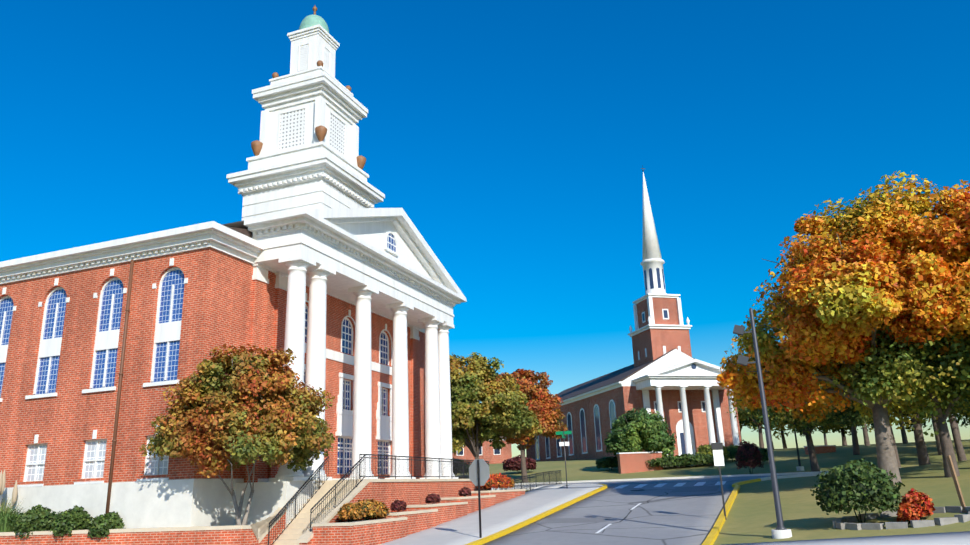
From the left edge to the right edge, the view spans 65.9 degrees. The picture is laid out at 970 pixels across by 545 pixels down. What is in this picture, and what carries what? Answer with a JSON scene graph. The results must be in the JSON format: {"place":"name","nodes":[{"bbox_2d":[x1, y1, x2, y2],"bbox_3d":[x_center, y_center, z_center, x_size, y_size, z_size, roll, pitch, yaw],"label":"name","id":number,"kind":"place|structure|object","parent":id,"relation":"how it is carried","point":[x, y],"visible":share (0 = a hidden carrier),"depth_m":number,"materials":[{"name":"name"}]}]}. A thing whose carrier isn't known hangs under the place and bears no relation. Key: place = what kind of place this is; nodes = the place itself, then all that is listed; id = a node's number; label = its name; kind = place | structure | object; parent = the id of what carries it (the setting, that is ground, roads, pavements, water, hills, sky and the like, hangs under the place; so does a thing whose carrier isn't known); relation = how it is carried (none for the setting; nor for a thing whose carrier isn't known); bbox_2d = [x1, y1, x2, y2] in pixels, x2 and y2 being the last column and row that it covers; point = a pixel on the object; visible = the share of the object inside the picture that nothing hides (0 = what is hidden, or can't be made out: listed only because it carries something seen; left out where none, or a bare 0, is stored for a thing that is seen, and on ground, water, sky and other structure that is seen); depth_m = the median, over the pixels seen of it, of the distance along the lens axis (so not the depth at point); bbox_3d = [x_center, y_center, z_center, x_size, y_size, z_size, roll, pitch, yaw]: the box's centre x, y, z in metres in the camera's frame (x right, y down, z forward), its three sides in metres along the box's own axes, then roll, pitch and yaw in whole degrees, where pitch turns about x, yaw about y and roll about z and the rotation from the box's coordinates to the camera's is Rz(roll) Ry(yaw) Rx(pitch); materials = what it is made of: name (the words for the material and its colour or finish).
{"place":"outdoors","nodes":[
{"label":"outdoors","id":0,"kind":"place"},
{"bbox_2d":[0,24,466,487],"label":"church","id":1,"kind":"structure","parent":0,"point":[317,223],"depth_m":31.21,"materials":[{"name":"red brick"}]},
{"bbox_2d":[105,260,133,513],"bbox_3d":[-13.894,4.157,28.484,0.152,9.700,0.160,-8,-17,20],"label":"downspout","id":2,"kind":"object","parent":1,"relation":"attached to","point":[127,310],"visible":0.9,"depth_m":28.36,"materials":[{"name":"brown metal"}]},
{"bbox_2d":[0,478,384,530],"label":"foundation wall","id":3,"kind":"structure","parent":1,"relation":"attached to","point":[177,503],"depth_m":27.00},
{"bbox_2d":[228,227,252,238],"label":"roof","id":4,"kind":"structure","parent":1,"relation":"attached to","point":[247,232],"depth_m":30.75,"materials":[{"name":"grey"}]},
{"bbox_2d":[251,5,365,168],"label":"steeple ornaments","id":5,"kind":"object","parent":1,"relation":"attached to","point":[306,22],"visible":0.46,"depth_m":42.05},
{"bbox_2d":[335,504,425,522],"bbox_3d":[-27.877,12.004,33.511,59.814,2.210,18.360,-2,-16,-1],"label":"mulch bed","id":6,"kind":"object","parent":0,"point":[371,519],"depth_m":27.71,"materials":[{"name":"brown soil"}]},
{"bbox_2d":[0,470,29,531],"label":"pampas","id":7,"kind":"object","parent":6,"relation":"on","point":[7,517],"visible":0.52,"depth_m":28.05,"materials":[{"name":"green plant"}]},
{"bbox_2d":[13,504,56,537],"bbox_3d":[-16.517,9.328,27.603,1.549,1.483,2.205,-2,-16,-1],"label":"shrub","id":8,"kind":"object","parent":6,"relation":"on","point":[45,515],"depth_m":27.05,"materials":[{"name":"green plant"}]},
{"bbox_2d":[50,505,92,537],"bbox_3d":[-14.924,9.170,27.142,1.413,1.417,2.038,-2,-16,-1],"label":"shrub","id":9,"kind":"object","parent":6,"relation":"on","point":[69,520],"depth_m":26.68,"materials":[{"name":"green plant"}]},
{"bbox_2d":[87,511,124,538],"bbox_3d":[-13.452,9.127,26.741,1.240,1.173,1.675,-2,-16,-1],"label":"shrub","id":10,"kind":"object","parent":6,"relation":"on","point":[101,521],"depth_m":26.29,"materials":[{"name":"green plant"}]},
{"bbox_2d":[355,499,380,520],"bbox_3d":[-4.266,8.658,27.099,1.173,0.901,1.086,-2,-16,-1],"label":"plant","id":11,"kind":"object","parent":6,"relation":"on","point":[372,504],"depth_m":26.88,"materials":[{"name":"yellow plant"}]},
{"bbox_2d":[367,501,389,519],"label":"plant","id":12,"kind":"object","parent":6,"relation":"on","point":[382,512],"depth_m":27.88,"materials":[{"name":"yellow plant"}]},
{"bbox_2d":[390,500,406,511],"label":"plant","id":13,"kind":"object","parent":6,"relation":"on","point":[396,505],"depth_m":29.83,"materials":[{"name":"red plant"}]},
{"bbox_2d":[425,493,440,503],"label":"plant","id":14,"kind":"object","parent":6,"relation":"on","point":[429,498],"depth_m":32.86,"materials":[{"name":"red plant"}]},
{"bbox_2d":[458,487,470,496],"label":"plant","id":15,"kind":"object","parent":6,"relation":"on","point":[463,490],"depth_m":36.46,"materials":[{"name":"red plant"}]},
{"bbox_2d":[477,474,498,489],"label":"plant","id":16,"kind":"object","parent":6,"relation":"on","point":[494,485],"depth_m":39.23,"materials":[{"name":"plant"}]},
{"bbox_2d":[484,473,506,489],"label":"plant","id":17,"kind":"object","parent":6,"relation":"on","point":[501,478],"depth_m":40.21,"materials":[{"name":"orange plant"}]},
{"bbox_2d":[498,475,512,489],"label":"plant","id":18,"kind":"object","parent":6,"relation":"on","point":[507,478],"depth_m":41.28,"materials":[{"name":"plant"}]},
{"bbox_2d":[0,0,969,456],"label":"sky","id":19,"kind":"structure","parent":0,"point":[516,137],"materials":[{"name":"blue"}]},
{"bbox_2d":[503,479,514,489],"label":"plant","id":20,"kind":"object","parent":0,"point":[513,484],"depth_m":42.06,"materials":[{"name":"orange plant"}]},
{"bbox_2d":[482,474,796,544],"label":"asphalt","id":21,"kind":"structure","parent":0,"point":[680,518],"depth_m":30.31,"materials":[{"name":"grey asphalt"}]},
{"bbox_2d":[534,486,719,523],"bbox_3d":[7.718,11.000,35.890,3.215,1.142,15.463,-14,-20,36],"label":"road patch","id":22,"kind":"object","parent":21,"relation":"on","point":[604,519],"visible":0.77,"depth_m":31.32,"materials":[{"name":"grey asphalt"}]},
{"bbox_2d":[602,490,667,532],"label":"road cracks","id":23,"kind":"object","parent":21,"relation":"on","point":[631,508],"visible":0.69,"depth_m":33.54,"materials":[{"name":"grey asphalt"}]},
{"bbox_2d":[596,481,725,532],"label":"road markings","id":24,"kind":"object","parent":21,"relation":"on","point":[678,484],"visible":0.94,"depth_m":43.59,"materials":[{"name":"paint"}]},
{"bbox_2d":[515,467,901,485],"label":"concrete kerb","id":25,"kind":"structure","parent":21,"relation":"on","point":[799,474],"depth_m":52.46,"materials":[{"name":"concrete"}]},
{"bbox_2d":[526,258,835,473],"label":"church","id":26,"kind":"structure","parent":0,"point":[653,342],"depth_m":80.26,"materials":[{"name":"red brick"}]},
{"bbox_2d":[553,165,693,400],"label":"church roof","id":27,"kind":"structure","parent":26,"relation":"attached to","point":[651,248],"depth_m":87.46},
{"bbox_2d":[454,439,969,544],"bbox_3d":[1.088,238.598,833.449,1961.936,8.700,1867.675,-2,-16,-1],"label":"ground","id":28,"kind":"structure","parent":0,"point":[751,517],"depth_m":33.56,"materials":[{"name":"green plant"}]},
{"bbox_2d":[138,343,336,524],"bbox_3d":[-8.765,5.970,27.135,6.670,6.910,6.523,-2,-16,-1],"label":"corner tree","id":29,"kind":"object","parent":28,"relation":"on","point":[280,422],"depth_m":25.81,"materials":[{"name":"plant"}]},
{"bbox_2d":[0,479,525,544],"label":"coping","id":30,"kind":"object","parent":28,"relation":"on","point":[296,531],"visible":0.69,"depth_m":26.96,"materials":[{"name":"beige concrete"}]},
{"bbox_2d":[234,481,321,527],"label":"wall","id":31,"kind":"structure","parent":28,"relation":"on","point":[269,499],"depth_m":27.63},
{"bbox_2d":[0,454,561,544],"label":"brick retaining wall","id":32,"kind":"structure","parent":28,"relation":"on","point":[408,493],"depth_m":27.84,"materials":[{"name":"red brick"}]},
{"bbox_2d":[336,503,362,521],"bbox_3d":[-4.736,8.477,26.199,0.952,0.780,0.946,-2,-16,-1],"label":"plant","id":33,"kind":"object","parent":32,"relation":"in","point":[344,513],"depth_m":25.96,"materials":[{"name":"yellow plant"}]},
{"bbox_2d":[452,458,469,474],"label":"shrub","id":34,"kind":"object","parent":28,"relation":"on","point":[466,467],"depth_m":71.60,"materials":[{"name":"green plant"}]},
{"bbox_2d":[452,440,511,463],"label":"house walls","id":35,"kind":"structure","parent":28,"relation":"on","point":[490,456],"depth_m":101.07,"materials":[{"name":"red brick"}]},
{"bbox_2d":[457,438,505,455],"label":"house trim","id":36,"kind":"structure","parent":35,"relation":"attached to","point":[496,451],"depth_m":100.74,"materials":[{"name":"white paint"}]},
{"bbox_2d":[449,352,541,458],"bbox_3d":[-1.054,10.889,54.958,10.835,10.157,8.150,4,-17,-20],"label":"olive tree","id":37,"kind":"object","parent":28,"relation":"on","point":[498,412],"depth_m":53.58,"materials":[{"name":"green plant"}]},
{"bbox_2d":[502,455,536,472],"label":"shrub","id":38,"kind":"object","parent":28,"relation":"on","point":[514,461],"depth_m":71.77,"materials":[{"name":"plant"}]},
{"bbox_2d":[490,368,567,482],"bbox_3d":[3.170,12.736,62.490,7.604,9.913,7.042,-2,-16,-1],"label":"tree","id":39,"kind":"object","parent":28,"relation":"on","point":[543,405],"depth_m":61.91,"materials":[{"name":"orange plant"}]},
{"bbox_2d":[596,456,617,469],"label":"shrub","id":40,"kind":"object","parent":28,"relation":"on","point":[600,462],"depth_m":68.08,"materials":[{"name":"green plant"}]},
{"bbox_2d":[465,478,760,544],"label":"yellow kerb","id":41,"kind":"structure","parent":28,"relation":"on","point":[711,537],"depth_m":30.20,"materials":[{"name":"yellow paint"}]},
{"bbox_2d":[604,407,676,456],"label":"shrub","id":42,"kind":"object","parent":28,"relation":"on","point":[644,430],"depth_m":65.71,"materials":[{"name":"green plant"}]},
{"bbox_2d":[646,456,690,466],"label":"shrub","id":43,"kind":"object","parent":28,"relation":"on","point":[660,461],"depth_m":64.80,"materials":[{"name":"green plant"}]},
{"bbox_2d":[379,484,969,544],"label":"sidewalks","id":44,"kind":"structure","parent":28,"relation":"on","point":[501,516],"depth_m":29.32,"materials":[{"name":"grey concrete"}]},
{"bbox_2d":[477,456,481,537],"bbox_3d":[-0.197,8.260,26.825,0.080,3.260,0.075,-2,-16,-1],"label":"stop sign post","id":45,"kind":"object","parent":44,"relation":"on","point":[479,502],"visible":1,"depth_m":26.84,"materials":[{"name":"black metal"}]},
{"bbox_2d":[469,459,489,485],"bbox_3d":[-0.210,7.260,27.146,0.935,0.935,0.016,-14,-20,35],"label":"stop sign","id":46,"kind":"object","parent":45,"relation":"attached to","point":[484,472],"visible":0.88,"depth_m":27.13,"materials":[{"name":"grey metal"}]},
{"bbox_2d":[563,431,567,488],"bbox_3d":[4.858,11.499,45.092,0.060,3.826,0.060,-2,-16,-1],"label":"street sign post","id":47,"kind":"object","parent":44,"relation":"on","point":[565,461],"visible":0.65,"depth_m":45.08,"materials":[{"name":"grey metal"}]},
{"bbox_2d":[556,431,571,445],"bbox_3d":[4.807,10.104,45.495,0.777,0.880,0.654,3,-17,-19],"label":"street sign","id":48,"kind":"object","parent":47,"relation":"attached to","point":[563,436],"visible":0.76,"depth_m":45.45,"materials":[{"name":"green metal"}]},
{"bbox_2d":[673,453,713,466],"bbox_3d":[18.315,16.573,65.878,4.503,1.301,3.154,-2,-16,-1],"label":"shrub","id":49,"kind":"object","parent":28,"relation":"on","point":[695,459],"depth_m":64.94,"materials":[{"name":"green plant"}]},
{"bbox_2d":[695,444,729,460],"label":"shrub","id":50,"kind":"object","parent":28,"relation":"on","point":[702,449],"depth_m":66.57,"materials":[{"name":"green plant"}]},
{"bbox_2d":[711,443,724,465],"bbox_3d":[8.981,7.001,28.793,0.460,0.870,0.008,0,-16,-6],"label":"sign","id":51,"kind":"object","parent":28,"relation":"on","point":[718,456],"visible":1,"depth_m":28.78,"materials":[{"name":"white metal"}]},
{"bbox_2d":[716,449,726,519],"bbox_3d":[9.019,8.109,28.500,0.063,3.122,0.045,-2,-16,-1],"label":"sign post","id":52,"kind":"object","parent":28,"relation":"on","point":[722,491],"visible":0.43,"depth_m":28.42,"materials":[{"name":"grey metal"}]},
{"bbox_2d":[725,444,737,460],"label":"shrub","id":53,"kind":"object","parent":28,"relation":"on","point":[732,449],"depth_m":67.77,"materials":[{"name":"green plant"}]},
{"bbox_2d":[734,439,763,473],"bbox_3d":[19.377,13.614,55.034,2.062,2.640,2.100,-2,-16,-1],"label":"maroon shrub","id":54,"kind":"object","parent":28,"relation":"on","point":[753,447],"depth_m":54.61,"materials":[{"name":"plant"}]},
{"bbox_2d":[739,420,762,441],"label":"tree","id":55,"kind":"object","parent":28,"relation":"on","point":[750,425],"depth_m":129.68,"materials":[{"name":"green plant"}]},
{"bbox_2d":[736,366,778,447],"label":"tree","id":56,"kind":"object","parent":28,"relation":"on","point":[761,443],"depth_m":87.05,"materials":[{"name":"plant"}]},
{"bbox_2d":[733,308,786,529],"bbox_3d":[8.629,4.510,23.719,0.811,6.919,0.313,-7,-17,16],"label":"light pole","id":57,"kind":"object","parent":28,"relation":"on","point":[739,330],"visible":1,"depth_m":23.60,"materials":[{"name":"grey metal"}]},
{"bbox_2d":[757,446,768,461],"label":"shrub","id":58,"kind":"object","parent":28,"relation":"on","point":[763,451],"depth_m":63.45,"materials":[{"name":"green plant"}]},
{"bbox_2d":[773,425,786,448],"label":"tree","id":59,"kind":"object","parent":28,"relation":"on","point":[783,440],"depth_m":109.05,"materials":[{"name":"brown plant"}]},
{"bbox_2d":[771,529,791,538],"bbox_3d":[8.999,8.100,22.603,0.600,0.620,0.585,-2,-16,-1],"label":"lamp post base","id":60,"kind":"object","parent":28,"relation":"on","point":[780,534],"visible":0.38,"depth_m":22.44,"materials":[{"name":"grey concrete"}]},
{"bbox_2d":[734,352,829,448],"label":"tree","id":61,"kind":"object","parent":28,"relation":"on","point":[747,420],"depth_m":103.08,"materials":[{"name":"plant"}]},
{"bbox_2d":[794,431,800,465],"bbox_3d":[23.348,12.726,56.035,0.440,3.502,0.418,-2,-16,-1],"label":"pole","id":62,"kind":"object","parent":28,"relation":"on","point":[799,461],"visible":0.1,"depth_m":55.81,"materials":[{"name":"grey metal"}]},
{"bbox_2d":[796,466,803,470],"bbox_3d":[23.420,14.695,55.466,0.560,0.600,0.560,-2,-16,-1],"label":"pole base","id":63,"kind":"object","parent":28,"relation":"on","point":[800,468],"visible":0.66,"depth_m":55.30,"materials":[{"name":"grey concrete"}]},
{"bbox_2d":[727,367,873,471],"bbox_3d":[22.648,9.398,52.538,10.082,9.714,8.073,-2,-16,-1],"label":"tree","id":64,"kind":"object","parent":28,"relation":"on","point":[848,416],"depth_m":51.40,"materials":[{"name":"plant"}]},
{"bbox_2d":[823,432,827,444],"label":"tree","id":65,"kind":"object","parent":28,"relation":"on","point":[825,440],"visible":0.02,"depth_m":133.77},
{"bbox_2d":[787,418,894,445],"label":"tree","id":66,"kind":"object","parent":28,"relation":"on","point":[833,429],"depth_m":106.80,"materials":[{"name":"green plant"}]},
{"bbox_2d":[716,170,969,483],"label":"tree","id":67,"kind":"object","parent":28,"relation":"on","point":[886,268],"depth_m":31.70,"materials":[{"name":"orange plant"}]},
{"bbox_2d":[851,422,859,454],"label":"tree","id":68,"kind":"object","parent":28,"relation":"on","point":[855,445],"visible":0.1,"depth_m":65.78,"materials":[{"name":"brown plant"}]},
{"bbox_2d":[810,458,904,522],"bbox_3d":[11.606,6.827,23.195,2.584,2.070,2.698,-2,-16,-1],"label":"bush","id":69,"kind":"object","parent":28,"relation":"on","point":[860,470],"depth_m":22.55,"materials":[{"name":"green plant"}]},
{"bbox_2d":[818,372,900,466],"bbox_3d":[29.262,8.159,54.631,12.186,12.334,9.937,-2,-16,-1],"label":"tree","id":70,"kind":"object","parent":28,"relation":"on","point":[896,452],"depth_m":53.18,"materials":[{"name":"brown plant"}]},
{"bbox_2d":[862,423,869,445],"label":"tree","id":71,"kind":"object","parent":28,"relation":"on","point":[866,437],"visible":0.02,"depth_m":83.01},
{"bbox_2d":[818,370,969,465],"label":"tree","id":72,"kind":"object","parent":28,"relation":"on","point":[922,454],"depth_m":39.80,"materials":[{"name":"plant"}]},
{"bbox_2d":[820,291,969,477],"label":"tree","id":73,"kind":"object","parent":28,"relation":"on","point":[901,380],"depth_m":31.42,"materials":[{"name":"green plant"}]},
{"bbox_2d":[832,506,969,529],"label":"bed edging","id":74,"kind":"object","parent":28,"relation":"on","point":[843,522],"visible":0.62,"depth_m":22.05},
{"bbox_2d":[898,405,907,443],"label":"tree","id":75,"kind":"object","parent":28,"relation":"on","point":[904,437],"depth_m":85.72,"materials":[{"name":"plant"}]},
{"bbox_2d":[896,502,922,523],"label":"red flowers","id":76,"kind":"object","parent":28,"relation":"on","point":[901,513],"depth_m":21.84,"materials":[{"name":"plant"}]},
{"bbox_2d":[856,406,969,431],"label":"tree","id":77,"kind":"object","parent":28,"relation":"on","point":[924,424],"depth_m":92.98,"materials":[{"name":"green plant"}]},
{"bbox_2d":[899,488,935,518],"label":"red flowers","id":78,"kind":"object","parent":28,"relation":"on","point":[920,497],"depth_m":22.23,"materials":[{"name":"plant"}]},
{"bbox_2d":[930,414,941,454],"bbox_3d":[36.809,10.175,62.169,10.831,10.365,4.609,0,-16,-7],"label":"tree","id":79,"kind":"object","parent":28,"relation":"on","point":[938,445],"visible":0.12,"depth_m":60.45,"materials":[{"name":"brown plant"}]},
{"bbox_2d":[903,405,969,422],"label":"tree","id":80,"kind":"object","parent":28,"relation":"on","point":[904,415],"depth_m":87.48,"materials":[{"name":"plant"}]},
{"bbox_2d":[927,299,969,401],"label":"tree","id":81,"kind":"object","parent":28,"relation":"on","point":[945,396],"depth_m":32.33,"materials":[{"name":"green plant"}]},
{"bbox_2d":[931,402,969,460],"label":"tree","id":82,"kind":"object","parent":28,"relation":"on","point":[960,453],"depth_m":51.49,"materials":[{"name":"brown plant"}]},
{"bbox_2d":[946,455,966,512],"bbox_3d":[14.270,6.508,22.495,0.301,1.962,0.231,7,-18,-28],"label":"stake","id":83,"kind":"object","parent":28,"relation":"on","point":[956,482],"visible":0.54,"depth_m":22.52,"materials":[{"name":"brown wood"}]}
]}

